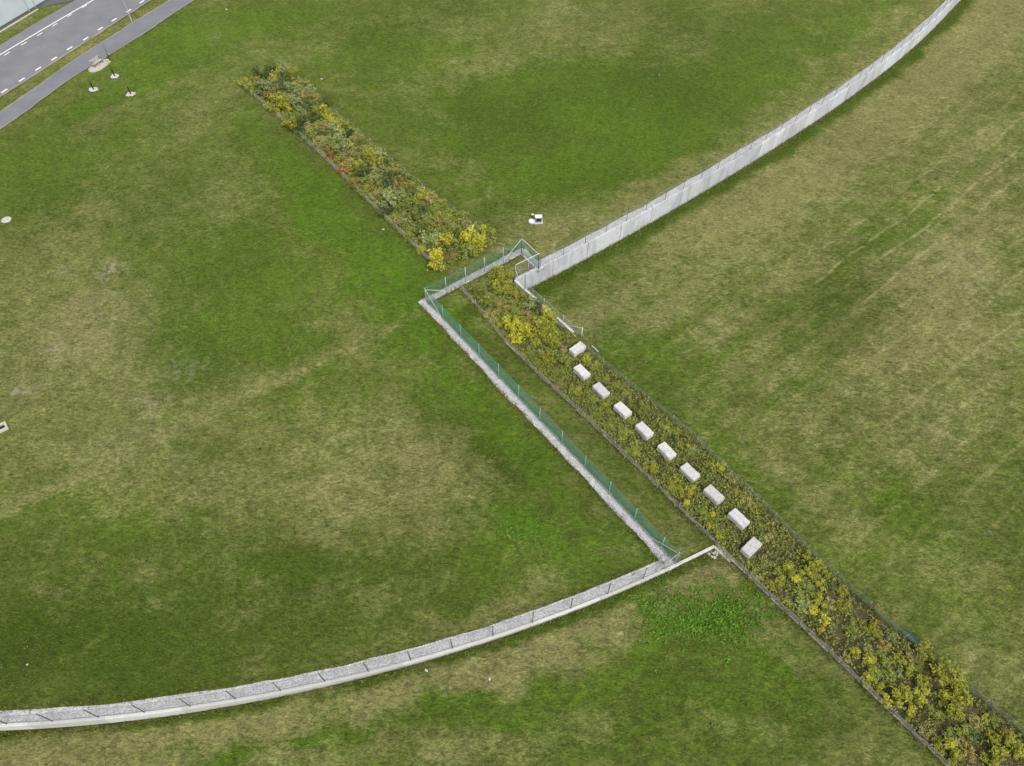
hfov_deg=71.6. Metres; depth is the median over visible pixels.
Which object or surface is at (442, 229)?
shrub
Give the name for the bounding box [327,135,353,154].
shrub
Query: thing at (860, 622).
shrub
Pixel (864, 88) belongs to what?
long grass
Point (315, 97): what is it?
shrub
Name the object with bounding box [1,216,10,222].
manhole
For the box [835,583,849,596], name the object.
shrub
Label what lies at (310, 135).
shrub
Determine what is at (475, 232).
shrub
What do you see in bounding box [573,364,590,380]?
concrete block
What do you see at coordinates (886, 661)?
shrub
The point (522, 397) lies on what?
chain link fence
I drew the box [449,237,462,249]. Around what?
shrub
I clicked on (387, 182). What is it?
shrub
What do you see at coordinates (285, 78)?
shrub
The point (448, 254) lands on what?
shrub
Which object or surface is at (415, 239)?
shrub
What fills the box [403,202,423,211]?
shrub
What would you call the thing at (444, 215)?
shrub
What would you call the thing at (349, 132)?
shrub
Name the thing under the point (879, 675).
shrub
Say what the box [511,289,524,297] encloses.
shrub
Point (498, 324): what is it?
shrub
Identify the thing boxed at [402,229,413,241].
shrub
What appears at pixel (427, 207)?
shrub
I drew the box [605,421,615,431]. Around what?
shrub
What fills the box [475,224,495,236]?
shrub
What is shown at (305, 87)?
shrub
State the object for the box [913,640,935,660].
shrub
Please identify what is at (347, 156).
shrub
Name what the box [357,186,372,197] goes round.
shrub
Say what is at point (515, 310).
shrub
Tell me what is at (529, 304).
shrub
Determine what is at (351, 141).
shrub
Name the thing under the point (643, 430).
concrete block
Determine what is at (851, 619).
shrub
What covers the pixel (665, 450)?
concrete block
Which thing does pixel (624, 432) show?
shrub
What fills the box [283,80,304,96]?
shrub
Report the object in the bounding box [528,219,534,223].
inspection cover
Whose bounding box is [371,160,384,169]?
shrub
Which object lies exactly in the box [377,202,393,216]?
shrub
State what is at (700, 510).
shrub
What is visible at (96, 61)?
park bench
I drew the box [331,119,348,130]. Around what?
shrub
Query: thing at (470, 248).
shrub
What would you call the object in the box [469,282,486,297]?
shrub
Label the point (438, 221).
shrub
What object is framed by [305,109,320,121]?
shrub
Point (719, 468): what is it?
shrub
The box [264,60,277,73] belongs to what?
shrub
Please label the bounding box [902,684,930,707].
shrub
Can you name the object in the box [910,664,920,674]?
shrub
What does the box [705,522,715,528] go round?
shrub
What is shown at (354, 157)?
shrub
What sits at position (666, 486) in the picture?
shrub
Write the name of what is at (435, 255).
shrub
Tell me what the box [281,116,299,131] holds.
shrub
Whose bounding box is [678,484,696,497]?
shrub
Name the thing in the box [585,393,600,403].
shrub
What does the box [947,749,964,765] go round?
shrub
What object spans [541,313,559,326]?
shrub
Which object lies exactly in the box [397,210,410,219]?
shrub
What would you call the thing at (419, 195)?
shrub
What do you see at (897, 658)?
shrub
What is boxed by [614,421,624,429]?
shrub
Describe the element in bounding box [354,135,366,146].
shrub
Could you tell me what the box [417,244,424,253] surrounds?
shrub
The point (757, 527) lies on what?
shrub
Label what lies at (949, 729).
shrub
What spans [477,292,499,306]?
shrub
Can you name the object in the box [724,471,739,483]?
shrub
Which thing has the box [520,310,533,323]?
shrub
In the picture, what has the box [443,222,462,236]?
shrub
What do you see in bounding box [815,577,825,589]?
shrub
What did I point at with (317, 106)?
shrub
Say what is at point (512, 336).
shrub
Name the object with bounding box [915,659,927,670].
shrub
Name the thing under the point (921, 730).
shrub
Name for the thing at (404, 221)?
shrub
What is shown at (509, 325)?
shrub
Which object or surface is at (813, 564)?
shrub
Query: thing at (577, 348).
concrete block
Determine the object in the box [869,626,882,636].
shrub
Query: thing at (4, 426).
well box
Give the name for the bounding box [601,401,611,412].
shrub
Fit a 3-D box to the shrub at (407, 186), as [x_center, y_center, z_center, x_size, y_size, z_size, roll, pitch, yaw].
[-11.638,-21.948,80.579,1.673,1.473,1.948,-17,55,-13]
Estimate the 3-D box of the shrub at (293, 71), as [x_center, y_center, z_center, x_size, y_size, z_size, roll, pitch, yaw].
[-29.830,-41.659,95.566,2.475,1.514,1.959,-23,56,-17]
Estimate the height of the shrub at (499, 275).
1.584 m
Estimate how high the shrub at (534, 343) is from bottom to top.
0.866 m
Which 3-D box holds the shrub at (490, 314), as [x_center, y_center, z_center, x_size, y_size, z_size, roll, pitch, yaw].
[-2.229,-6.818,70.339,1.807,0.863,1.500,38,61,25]
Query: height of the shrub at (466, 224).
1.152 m
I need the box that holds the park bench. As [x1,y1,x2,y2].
[89,55,102,67]
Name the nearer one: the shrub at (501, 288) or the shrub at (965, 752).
the shrub at (965, 752)
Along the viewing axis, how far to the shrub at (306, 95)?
91.95 m
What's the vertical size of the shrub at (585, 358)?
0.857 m
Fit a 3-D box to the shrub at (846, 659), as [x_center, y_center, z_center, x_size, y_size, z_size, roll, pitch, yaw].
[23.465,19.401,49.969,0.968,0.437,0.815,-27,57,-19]
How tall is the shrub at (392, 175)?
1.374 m
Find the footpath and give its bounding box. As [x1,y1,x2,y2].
[0,0,191,127]
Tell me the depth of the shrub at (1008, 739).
46.45 m
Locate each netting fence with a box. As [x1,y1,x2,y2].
[242,84,437,265]
[280,60,497,239]
[460,284,717,544]
[582,341,1023,735]
[717,542,951,765]
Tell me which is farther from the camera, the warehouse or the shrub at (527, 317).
the warehouse
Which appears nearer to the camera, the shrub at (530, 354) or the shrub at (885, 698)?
the shrub at (885, 698)
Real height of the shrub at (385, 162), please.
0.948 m
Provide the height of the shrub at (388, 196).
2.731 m
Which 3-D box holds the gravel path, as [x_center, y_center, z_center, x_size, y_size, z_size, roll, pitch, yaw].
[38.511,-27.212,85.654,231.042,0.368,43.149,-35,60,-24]
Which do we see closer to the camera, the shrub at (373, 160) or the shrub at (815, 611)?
the shrub at (815, 611)
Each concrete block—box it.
[569,341,585,356]
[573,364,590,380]
[592,382,609,399]
[613,401,631,419]
[634,421,653,440]
[656,442,676,460]
[679,462,699,482]
[702,485,724,505]
[727,508,749,529]
[740,537,761,558]
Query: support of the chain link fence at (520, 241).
on the gravel path
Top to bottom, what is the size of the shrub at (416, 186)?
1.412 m
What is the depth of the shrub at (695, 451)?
60.77 m
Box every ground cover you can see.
[246,64,495,268]
[461,280,1023,765]
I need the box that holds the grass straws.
[0,89,1023,765]
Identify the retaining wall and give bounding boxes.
[0,545,730,730]
[514,0,959,332]
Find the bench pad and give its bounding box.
[88,59,109,71]
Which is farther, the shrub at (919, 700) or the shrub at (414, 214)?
the shrub at (414, 214)
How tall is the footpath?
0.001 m
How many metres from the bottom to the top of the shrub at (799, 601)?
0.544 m
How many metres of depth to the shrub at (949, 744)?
46.34 m
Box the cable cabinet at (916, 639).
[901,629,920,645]
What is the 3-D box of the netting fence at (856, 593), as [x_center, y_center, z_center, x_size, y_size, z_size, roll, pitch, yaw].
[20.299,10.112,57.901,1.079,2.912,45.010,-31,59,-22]
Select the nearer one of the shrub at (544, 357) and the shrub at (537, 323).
the shrub at (544, 357)
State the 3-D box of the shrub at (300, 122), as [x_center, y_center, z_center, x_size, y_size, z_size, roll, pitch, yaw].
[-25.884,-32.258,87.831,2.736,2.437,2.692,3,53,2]
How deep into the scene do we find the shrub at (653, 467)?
59.45 m
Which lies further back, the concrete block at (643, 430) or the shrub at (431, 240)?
the shrub at (431, 240)
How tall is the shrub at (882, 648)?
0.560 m
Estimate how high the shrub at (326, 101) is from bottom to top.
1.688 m
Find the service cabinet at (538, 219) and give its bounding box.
[534,214,542,223]
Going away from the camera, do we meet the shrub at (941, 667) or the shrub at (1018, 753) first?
the shrub at (1018, 753)
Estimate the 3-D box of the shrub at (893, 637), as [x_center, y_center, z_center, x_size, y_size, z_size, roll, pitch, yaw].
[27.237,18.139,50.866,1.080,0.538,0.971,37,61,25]
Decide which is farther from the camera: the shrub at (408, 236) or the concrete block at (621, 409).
the shrub at (408, 236)
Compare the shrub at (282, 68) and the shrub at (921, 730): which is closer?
the shrub at (921, 730)
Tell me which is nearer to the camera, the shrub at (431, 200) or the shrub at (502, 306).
the shrub at (502, 306)
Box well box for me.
[0,421,8,432]
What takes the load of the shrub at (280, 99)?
on the lawn at (186, 68)
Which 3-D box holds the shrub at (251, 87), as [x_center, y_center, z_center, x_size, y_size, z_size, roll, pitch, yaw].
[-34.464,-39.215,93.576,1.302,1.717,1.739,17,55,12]
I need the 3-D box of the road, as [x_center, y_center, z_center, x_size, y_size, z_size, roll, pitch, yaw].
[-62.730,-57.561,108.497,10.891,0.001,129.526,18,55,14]
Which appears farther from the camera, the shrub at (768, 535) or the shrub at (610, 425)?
the shrub at (610, 425)
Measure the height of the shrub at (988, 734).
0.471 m
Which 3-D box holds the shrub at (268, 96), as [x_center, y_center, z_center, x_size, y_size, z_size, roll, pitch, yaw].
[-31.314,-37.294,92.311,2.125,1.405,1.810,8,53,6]
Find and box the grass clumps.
[0,90,1023,765]
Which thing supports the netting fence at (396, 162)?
on the lawn at (186, 68)
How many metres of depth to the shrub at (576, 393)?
65.44 m
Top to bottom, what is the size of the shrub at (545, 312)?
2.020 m
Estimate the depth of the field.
60.30 m
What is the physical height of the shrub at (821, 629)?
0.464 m
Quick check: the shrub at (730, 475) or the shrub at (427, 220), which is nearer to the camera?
the shrub at (730, 475)
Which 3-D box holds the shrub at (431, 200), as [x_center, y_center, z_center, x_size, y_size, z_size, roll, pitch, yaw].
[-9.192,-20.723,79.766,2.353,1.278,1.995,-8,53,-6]
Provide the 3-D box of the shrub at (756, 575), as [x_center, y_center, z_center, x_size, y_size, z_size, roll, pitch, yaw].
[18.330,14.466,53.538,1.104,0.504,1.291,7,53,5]
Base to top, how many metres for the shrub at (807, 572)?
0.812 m
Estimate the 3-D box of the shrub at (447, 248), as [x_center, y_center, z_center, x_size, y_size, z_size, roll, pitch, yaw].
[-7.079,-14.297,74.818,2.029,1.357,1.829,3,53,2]
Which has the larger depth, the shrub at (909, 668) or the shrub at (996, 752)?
the shrub at (909, 668)
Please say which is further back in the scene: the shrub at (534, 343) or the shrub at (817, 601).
the shrub at (534, 343)
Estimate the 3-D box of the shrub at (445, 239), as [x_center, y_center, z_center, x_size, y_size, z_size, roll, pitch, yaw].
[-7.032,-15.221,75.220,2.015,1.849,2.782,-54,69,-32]
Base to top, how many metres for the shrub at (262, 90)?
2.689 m
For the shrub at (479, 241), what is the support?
on the lawn at (186, 68)
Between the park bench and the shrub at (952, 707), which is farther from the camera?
the park bench
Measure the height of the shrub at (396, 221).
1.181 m
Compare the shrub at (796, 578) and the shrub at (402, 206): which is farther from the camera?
the shrub at (402, 206)
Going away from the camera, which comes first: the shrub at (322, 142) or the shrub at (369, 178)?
the shrub at (369, 178)
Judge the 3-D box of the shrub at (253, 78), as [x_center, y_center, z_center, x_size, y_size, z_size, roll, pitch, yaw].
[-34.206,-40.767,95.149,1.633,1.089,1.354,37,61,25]
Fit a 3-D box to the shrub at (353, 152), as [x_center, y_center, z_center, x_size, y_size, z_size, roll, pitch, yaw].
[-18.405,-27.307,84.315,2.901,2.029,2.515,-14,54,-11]
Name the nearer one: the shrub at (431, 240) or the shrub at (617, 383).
the shrub at (617, 383)
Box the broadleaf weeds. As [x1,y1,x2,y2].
[478,513,793,678]
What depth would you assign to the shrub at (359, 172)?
82.15 m
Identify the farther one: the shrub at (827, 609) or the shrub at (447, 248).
the shrub at (447, 248)
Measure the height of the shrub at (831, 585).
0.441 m
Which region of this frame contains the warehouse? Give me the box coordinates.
[0,0,47,28]
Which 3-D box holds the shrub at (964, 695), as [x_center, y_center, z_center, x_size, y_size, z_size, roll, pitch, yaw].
[30.537,21.204,48.294,1.330,0.923,1.593,7,53,6]
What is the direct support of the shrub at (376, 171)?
on the lawn at (186, 68)
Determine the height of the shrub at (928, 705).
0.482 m
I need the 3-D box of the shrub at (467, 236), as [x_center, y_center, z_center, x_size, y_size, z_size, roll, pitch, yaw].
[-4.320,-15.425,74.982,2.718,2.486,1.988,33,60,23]
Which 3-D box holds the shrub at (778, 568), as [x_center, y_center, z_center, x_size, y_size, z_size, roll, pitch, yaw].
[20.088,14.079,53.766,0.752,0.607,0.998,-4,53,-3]
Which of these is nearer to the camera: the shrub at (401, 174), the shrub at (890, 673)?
the shrub at (890, 673)
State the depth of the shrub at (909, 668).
49.37 m
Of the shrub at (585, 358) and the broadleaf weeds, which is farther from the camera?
the shrub at (585, 358)
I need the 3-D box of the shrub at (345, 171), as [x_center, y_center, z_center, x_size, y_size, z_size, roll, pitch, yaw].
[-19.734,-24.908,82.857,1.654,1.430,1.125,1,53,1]
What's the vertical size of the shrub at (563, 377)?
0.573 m
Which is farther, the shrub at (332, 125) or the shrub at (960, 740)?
the shrub at (332, 125)
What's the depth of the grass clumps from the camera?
67.05 m
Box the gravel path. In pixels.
[0,0,950,723]
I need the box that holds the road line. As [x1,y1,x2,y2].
[0,0,92,54]
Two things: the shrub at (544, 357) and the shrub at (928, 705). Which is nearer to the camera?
the shrub at (928, 705)
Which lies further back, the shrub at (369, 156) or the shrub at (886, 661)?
the shrub at (369, 156)
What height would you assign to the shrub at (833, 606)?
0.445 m
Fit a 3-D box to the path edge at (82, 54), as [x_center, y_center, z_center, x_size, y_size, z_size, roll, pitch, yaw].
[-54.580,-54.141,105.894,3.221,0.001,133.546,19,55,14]
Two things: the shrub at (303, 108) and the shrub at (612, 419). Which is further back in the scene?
the shrub at (303, 108)
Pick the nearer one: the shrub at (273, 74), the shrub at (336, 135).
the shrub at (336, 135)
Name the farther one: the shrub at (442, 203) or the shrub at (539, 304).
the shrub at (442, 203)
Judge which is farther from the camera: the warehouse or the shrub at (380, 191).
the warehouse
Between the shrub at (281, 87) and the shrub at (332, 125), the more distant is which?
the shrub at (281, 87)
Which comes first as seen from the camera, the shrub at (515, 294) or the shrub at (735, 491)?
the shrub at (735, 491)
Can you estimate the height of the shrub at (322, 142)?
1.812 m
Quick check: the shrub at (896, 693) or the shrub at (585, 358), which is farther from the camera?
the shrub at (585, 358)
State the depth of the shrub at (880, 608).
52.12 m
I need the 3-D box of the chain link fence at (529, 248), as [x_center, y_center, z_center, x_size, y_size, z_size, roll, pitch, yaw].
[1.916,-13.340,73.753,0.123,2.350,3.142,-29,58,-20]
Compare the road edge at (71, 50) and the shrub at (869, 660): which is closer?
the shrub at (869, 660)
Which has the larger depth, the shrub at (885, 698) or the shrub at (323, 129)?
the shrub at (323, 129)
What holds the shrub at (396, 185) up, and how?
on the lawn at (186, 68)
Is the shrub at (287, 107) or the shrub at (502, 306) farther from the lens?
the shrub at (287, 107)
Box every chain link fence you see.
[0,552,682,723]
[424,237,521,302]
[425,290,679,563]
[515,253,539,278]
[522,239,539,268]
[525,275,582,337]
[540,0,951,266]
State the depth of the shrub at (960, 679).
48.67 m
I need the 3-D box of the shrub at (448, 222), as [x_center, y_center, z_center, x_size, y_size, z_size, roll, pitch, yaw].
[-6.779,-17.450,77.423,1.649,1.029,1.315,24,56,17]
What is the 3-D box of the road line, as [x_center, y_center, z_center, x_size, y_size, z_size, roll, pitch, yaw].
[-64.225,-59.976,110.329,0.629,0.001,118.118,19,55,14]
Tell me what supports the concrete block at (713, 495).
on the field
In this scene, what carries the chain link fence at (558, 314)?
on the retaining wall at (592, 246)
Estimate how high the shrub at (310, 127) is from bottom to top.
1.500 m
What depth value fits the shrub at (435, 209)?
78.57 m
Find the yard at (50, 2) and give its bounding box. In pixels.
[38,0,71,7]
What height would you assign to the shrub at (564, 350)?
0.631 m
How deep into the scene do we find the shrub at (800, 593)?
52.51 m
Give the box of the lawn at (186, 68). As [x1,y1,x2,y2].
[0,0,945,710]
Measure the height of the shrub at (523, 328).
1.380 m
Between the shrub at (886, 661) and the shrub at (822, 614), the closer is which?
the shrub at (886, 661)
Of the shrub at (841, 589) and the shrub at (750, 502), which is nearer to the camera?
the shrub at (841, 589)
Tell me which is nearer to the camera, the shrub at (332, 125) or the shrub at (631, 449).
the shrub at (631, 449)
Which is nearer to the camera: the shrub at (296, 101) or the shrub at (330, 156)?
the shrub at (330, 156)
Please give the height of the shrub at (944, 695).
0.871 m
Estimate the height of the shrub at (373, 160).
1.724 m
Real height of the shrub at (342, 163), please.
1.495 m
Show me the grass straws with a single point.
(486, 343)
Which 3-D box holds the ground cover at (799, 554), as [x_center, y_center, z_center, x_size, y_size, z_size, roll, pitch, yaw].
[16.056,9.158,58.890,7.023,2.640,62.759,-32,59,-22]
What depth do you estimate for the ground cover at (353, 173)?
81.93 m
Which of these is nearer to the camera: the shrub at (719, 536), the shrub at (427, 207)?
the shrub at (719, 536)
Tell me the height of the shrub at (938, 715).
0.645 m
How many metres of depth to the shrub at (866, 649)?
50.36 m
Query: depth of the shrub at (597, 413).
63.92 m
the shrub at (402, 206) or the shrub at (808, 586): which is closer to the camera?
the shrub at (808, 586)
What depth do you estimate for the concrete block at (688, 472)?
58.81 m
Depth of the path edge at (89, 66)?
97.13 m
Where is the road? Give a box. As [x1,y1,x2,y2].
[0,0,147,95]
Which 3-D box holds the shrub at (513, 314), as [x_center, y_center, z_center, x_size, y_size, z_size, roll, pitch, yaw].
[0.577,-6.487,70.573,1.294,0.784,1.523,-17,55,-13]
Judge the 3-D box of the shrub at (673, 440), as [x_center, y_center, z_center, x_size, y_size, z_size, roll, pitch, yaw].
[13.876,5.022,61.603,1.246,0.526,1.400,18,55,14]
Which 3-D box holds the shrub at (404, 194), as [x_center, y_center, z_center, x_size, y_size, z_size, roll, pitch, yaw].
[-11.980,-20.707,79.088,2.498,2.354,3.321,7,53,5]
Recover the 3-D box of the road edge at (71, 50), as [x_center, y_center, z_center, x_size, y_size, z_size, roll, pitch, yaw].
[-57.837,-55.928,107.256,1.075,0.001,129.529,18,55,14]
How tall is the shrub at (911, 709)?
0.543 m
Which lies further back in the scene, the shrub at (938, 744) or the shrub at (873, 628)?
the shrub at (873, 628)
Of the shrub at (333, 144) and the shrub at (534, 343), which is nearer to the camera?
the shrub at (534, 343)
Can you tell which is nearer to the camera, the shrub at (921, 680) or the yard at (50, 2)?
the shrub at (921, 680)
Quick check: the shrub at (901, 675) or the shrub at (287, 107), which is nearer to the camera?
the shrub at (901, 675)
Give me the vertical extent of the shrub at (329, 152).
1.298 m
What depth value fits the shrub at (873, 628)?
51.09 m
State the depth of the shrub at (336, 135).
86.16 m
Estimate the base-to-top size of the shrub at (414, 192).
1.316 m
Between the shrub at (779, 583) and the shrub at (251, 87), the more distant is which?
the shrub at (251, 87)
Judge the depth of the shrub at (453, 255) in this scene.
74.33 m
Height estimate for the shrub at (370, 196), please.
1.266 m
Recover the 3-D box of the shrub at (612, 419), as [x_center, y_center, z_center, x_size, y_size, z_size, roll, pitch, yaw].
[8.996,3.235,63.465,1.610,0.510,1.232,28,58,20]
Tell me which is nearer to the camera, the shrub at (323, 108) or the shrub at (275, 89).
the shrub at (323, 108)
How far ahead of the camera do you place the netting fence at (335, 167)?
83.64 m
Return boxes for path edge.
[0,0,169,111]
[0,0,193,128]
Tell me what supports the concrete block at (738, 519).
on the field
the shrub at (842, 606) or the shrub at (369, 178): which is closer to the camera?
the shrub at (842, 606)
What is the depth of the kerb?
105.78 m
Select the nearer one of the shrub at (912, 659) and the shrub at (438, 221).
the shrub at (912, 659)
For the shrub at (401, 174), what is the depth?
82.00 m
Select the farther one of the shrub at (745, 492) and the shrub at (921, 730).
the shrub at (745, 492)
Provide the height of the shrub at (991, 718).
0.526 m
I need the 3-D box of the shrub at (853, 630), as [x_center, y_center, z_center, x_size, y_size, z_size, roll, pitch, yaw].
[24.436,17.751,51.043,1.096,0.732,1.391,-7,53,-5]
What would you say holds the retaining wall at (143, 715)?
on the field
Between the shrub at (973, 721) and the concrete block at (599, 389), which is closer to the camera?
the shrub at (973, 721)
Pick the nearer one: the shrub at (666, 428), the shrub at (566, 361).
the shrub at (666, 428)
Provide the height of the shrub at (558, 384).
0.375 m
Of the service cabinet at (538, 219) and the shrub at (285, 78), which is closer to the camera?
the service cabinet at (538, 219)
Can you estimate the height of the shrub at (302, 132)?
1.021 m
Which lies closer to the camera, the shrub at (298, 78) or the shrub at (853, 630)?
the shrub at (853, 630)
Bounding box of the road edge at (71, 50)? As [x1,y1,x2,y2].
[0,0,150,96]
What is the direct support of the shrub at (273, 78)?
on the lawn at (186, 68)
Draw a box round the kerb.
[0,9,37,31]
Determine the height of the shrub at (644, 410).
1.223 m
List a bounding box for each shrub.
[237,77,247,87]
[245,82,255,91]
[249,63,271,79]
[250,75,260,80]
[253,76,275,94]
[263,91,275,101]
[263,92,285,111]
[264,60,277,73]
[267,69,280,79]
[269,83,279,92]
[270,74,283,82]
[274,79,286,91]
[277,62,291,73]
[277,69,297,83]
[278,99,293,111]
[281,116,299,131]
[282,111,294,120]
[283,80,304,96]
[284,68,297,78]
[286,91,302,109]
[293,77,309,86]
[293,112,311,131]
[295,103,310,112]
[296,126,307,135]
[299,86,315,99]
[300,97,317,110]
[301,83,317,93]
[303,121,318,131]
[303,128,316,140]
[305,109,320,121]
[311,93,319,100]
[311,134,330,148]
[312,101,332,119]
[312,103,327,113]
[316,120,330,134]
[318,95,333,108]
[321,118,342,130]
[323,113,333,122]
[324,124,345,142]
[324,152,334,159]
[326,144,336,155]
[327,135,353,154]
[327,138,339,150]
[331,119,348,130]
[337,162,348,173]
[339,157,351,171]
[340,127,353,138]
[341,151,356,160]
[345,143,369,158]
[345,158,363,170]
[346,137,357,145]
[346,177,360,187]
[349,156,364,164]
[352,162,372,177]
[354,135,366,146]
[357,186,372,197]
[359,172,377,189]
[363,146,378,159]
[366,153,383,165]
[367,190,383,201]
[369,147,386,159]
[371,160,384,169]
[371,165,387,179]
[373,187,382,197]
[374,178,383,187]
[376,186,404,207]
[377,157,388,166]
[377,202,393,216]
[379,176,398,190]
[381,170,397,180]
[390,216,402,225]
[392,175,406,189]
[394,187,415,207]
[394,198,408,211]
[395,169,411,181]
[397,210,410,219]
[397,214,411,226]
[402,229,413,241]
[403,181,416,193]
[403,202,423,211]
[404,205,423,219]
[405,187,418,196]
[407,223,420,234]
[408,196,420,206]
[410,180,419,189]
[412,234,422,242]
[414,187,429,199]
[415,222,432,235]
[417,201,430,212]
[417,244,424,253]
[419,212,435,226]
[419,230,440,246]
[421,190,438,203]
[426,246,444,270]
[430,206,440,215]
[431,215,449,227]
[434,198,448,209]
[435,232,458,246]
[436,211,454,219]
[436,226,447,237]
[438,242,452,252]
[441,248,454,260]
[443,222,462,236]
[444,218,452,225]
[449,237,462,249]
[451,248,459,257]
[456,210,468,222]
[459,224,477,244]
[459,240,481,259]
[461,219,473,229]
[466,223,477,236]
[468,233,485,252]
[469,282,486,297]
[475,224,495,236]
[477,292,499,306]
[482,307,495,319]
[488,266,514,282]
[491,319,503,327]
[492,278,514,293]
[494,299,509,312]
[501,302,523,316]
[502,315,520,332]
[506,331,524,345]
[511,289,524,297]
[511,311,524,321]
[514,321,536,340]
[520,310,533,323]
[521,345,539,359]
[523,294,536,308]
[529,297,544,311]
[529,337,541,347]
[532,318,548,327]
[533,305,558,323]
[533,323,560,343]
[539,349,555,364]
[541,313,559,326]
[547,364,562,378]
[548,335,562,347]
[554,381,561,388]
[555,352,574,368]
[559,373,569,379]
[560,345,567,352]
[568,384,581,396]
[581,352,590,362]
[585,360,604,370]
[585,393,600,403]
[591,407,603,419]
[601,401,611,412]
[605,414,617,423]
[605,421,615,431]
[613,380,622,390]
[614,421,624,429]
[616,426,632,442]
[624,440,641,457]
[636,400,653,418]
[642,463,658,473]
[659,421,672,433]
[662,479,676,493]
[665,434,677,447]
[666,475,683,493]
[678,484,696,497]
[689,444,700,457]
[695,504,710,518]
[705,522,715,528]
[709,461,725,473]
[715,529,723,540]
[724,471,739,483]
[731,488,742,494]
[740,494,753,506]
[741,490,751,498]
[748,566,762,581]
[755,525,765,533]
[762,533,775,542]
[762,560,772,567]
[767,575,784,590]
[773,564,781,574]
[783,561,796,578]
[791,575,802,582]
[795,588,808,600]
[795,595,813,615]
[798,565,815,579]
[802,550,823,572]
[803,584,814,592]
[805,604,821,614]
[810,591,827,608]
[814,563,831,578]
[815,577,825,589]
[817,627,825,634]
[818,612,831,625]
[822,577,836,593]
[822,602,833,614]
[823,596,835,609]
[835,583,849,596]
[836,598,849,612]
[840,651,850,662]
[843,597,852,609]
[845,620,860,638]
[846,617,857,625]
[848,634,857,641]
[851,646,860,660]
[857,617,866,628]
[861,671,875,688]
[862,620,878,634]
[862,652,879,674]
[863,644,873,652]
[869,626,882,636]
[873,667,888,679]
[873,678,885,694]
[874,604,883,610]
[876,637,891,651]
[879,691,893,707]
[880,653,895,666]
[884,629,898,643]
[885,665,896,679]
[890,683,915,709]
[892,650,907,664]
[894,668,903,678]
[901,639,921,663]
[901,659,914,675]
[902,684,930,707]
[905,710,913,721]
[908,703,917,713]
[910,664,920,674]
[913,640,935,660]
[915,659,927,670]
[915,673,932,687]
[917,720,936,739]
[923,701,935,715]
[928,656,962,687]
[928,707,944,724]
[931,737,945,754]
[937,689,953,708]
[942,735,962,758]
[943,727,956,738]
[945,695,965,720]
[946,674,968,689]
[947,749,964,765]
[951,682,972,705]
[954,724,972,738]
[955,735,963,746]
[961,740,977,762]
[966,712,983,730]
[968,727,983,741]
[976,712,989,724]
[978,751,1001,765]
[981,709,1003,726]
[984,730,998,738]
[987,733,1010,761]
[1000,727,1023,752]
[1009,743,1023,759]
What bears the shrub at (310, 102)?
on the lawn at (186, 68)
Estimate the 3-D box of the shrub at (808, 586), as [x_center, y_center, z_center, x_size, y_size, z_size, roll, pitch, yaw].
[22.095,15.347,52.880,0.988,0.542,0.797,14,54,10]
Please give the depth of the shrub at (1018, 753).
46.09 m
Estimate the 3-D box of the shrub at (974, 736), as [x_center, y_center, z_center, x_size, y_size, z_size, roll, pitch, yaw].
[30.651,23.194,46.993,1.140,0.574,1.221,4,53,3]
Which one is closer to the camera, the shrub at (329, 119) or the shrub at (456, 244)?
the shrub at (456, 244)
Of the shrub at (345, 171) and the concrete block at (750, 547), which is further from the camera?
the shrub at (345, 171)
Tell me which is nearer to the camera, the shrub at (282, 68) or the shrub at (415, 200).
the shrub at (415, 200)
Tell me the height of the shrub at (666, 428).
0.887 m
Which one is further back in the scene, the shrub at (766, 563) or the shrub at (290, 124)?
the shrub at (290, 124)
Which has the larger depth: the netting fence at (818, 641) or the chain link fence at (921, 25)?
the chain link fence at (921, 25)
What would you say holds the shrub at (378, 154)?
on the lawn at (186, 68)
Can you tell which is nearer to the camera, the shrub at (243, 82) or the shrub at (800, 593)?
the shrub at (800, 593)
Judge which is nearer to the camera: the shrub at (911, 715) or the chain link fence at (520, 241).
the shrub at (911, 715)
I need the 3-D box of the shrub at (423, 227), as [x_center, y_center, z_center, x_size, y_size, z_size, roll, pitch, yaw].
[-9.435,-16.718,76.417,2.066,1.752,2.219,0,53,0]
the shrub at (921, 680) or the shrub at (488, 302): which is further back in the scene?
the shrub at (488, 302)
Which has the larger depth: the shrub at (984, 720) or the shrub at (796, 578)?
the shrub at (796, 578)
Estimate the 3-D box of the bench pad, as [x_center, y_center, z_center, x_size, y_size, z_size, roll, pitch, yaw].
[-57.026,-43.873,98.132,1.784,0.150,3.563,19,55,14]
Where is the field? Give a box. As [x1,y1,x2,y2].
[0,0,1023,765]
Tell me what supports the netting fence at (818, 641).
on the field
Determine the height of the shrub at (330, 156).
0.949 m
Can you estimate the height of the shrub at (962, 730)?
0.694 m
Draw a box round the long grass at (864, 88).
[0,0,1023,765]
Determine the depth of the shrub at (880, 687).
48.70 m
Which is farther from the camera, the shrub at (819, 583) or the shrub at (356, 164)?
the shrub at (356, 164)
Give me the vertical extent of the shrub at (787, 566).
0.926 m
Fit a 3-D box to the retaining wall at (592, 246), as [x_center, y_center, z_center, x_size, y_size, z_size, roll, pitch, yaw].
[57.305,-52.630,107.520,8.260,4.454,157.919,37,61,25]
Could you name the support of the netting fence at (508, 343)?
on the field
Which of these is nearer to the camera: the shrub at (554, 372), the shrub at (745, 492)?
the shrub at (745, 492)
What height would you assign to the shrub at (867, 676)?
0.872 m
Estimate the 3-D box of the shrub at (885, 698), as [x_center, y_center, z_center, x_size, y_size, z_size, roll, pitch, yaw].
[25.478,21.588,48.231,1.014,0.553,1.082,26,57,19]
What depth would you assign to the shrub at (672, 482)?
58.35 m
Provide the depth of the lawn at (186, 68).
70.04 m
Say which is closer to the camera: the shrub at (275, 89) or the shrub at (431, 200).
the shrub at (431, 200)

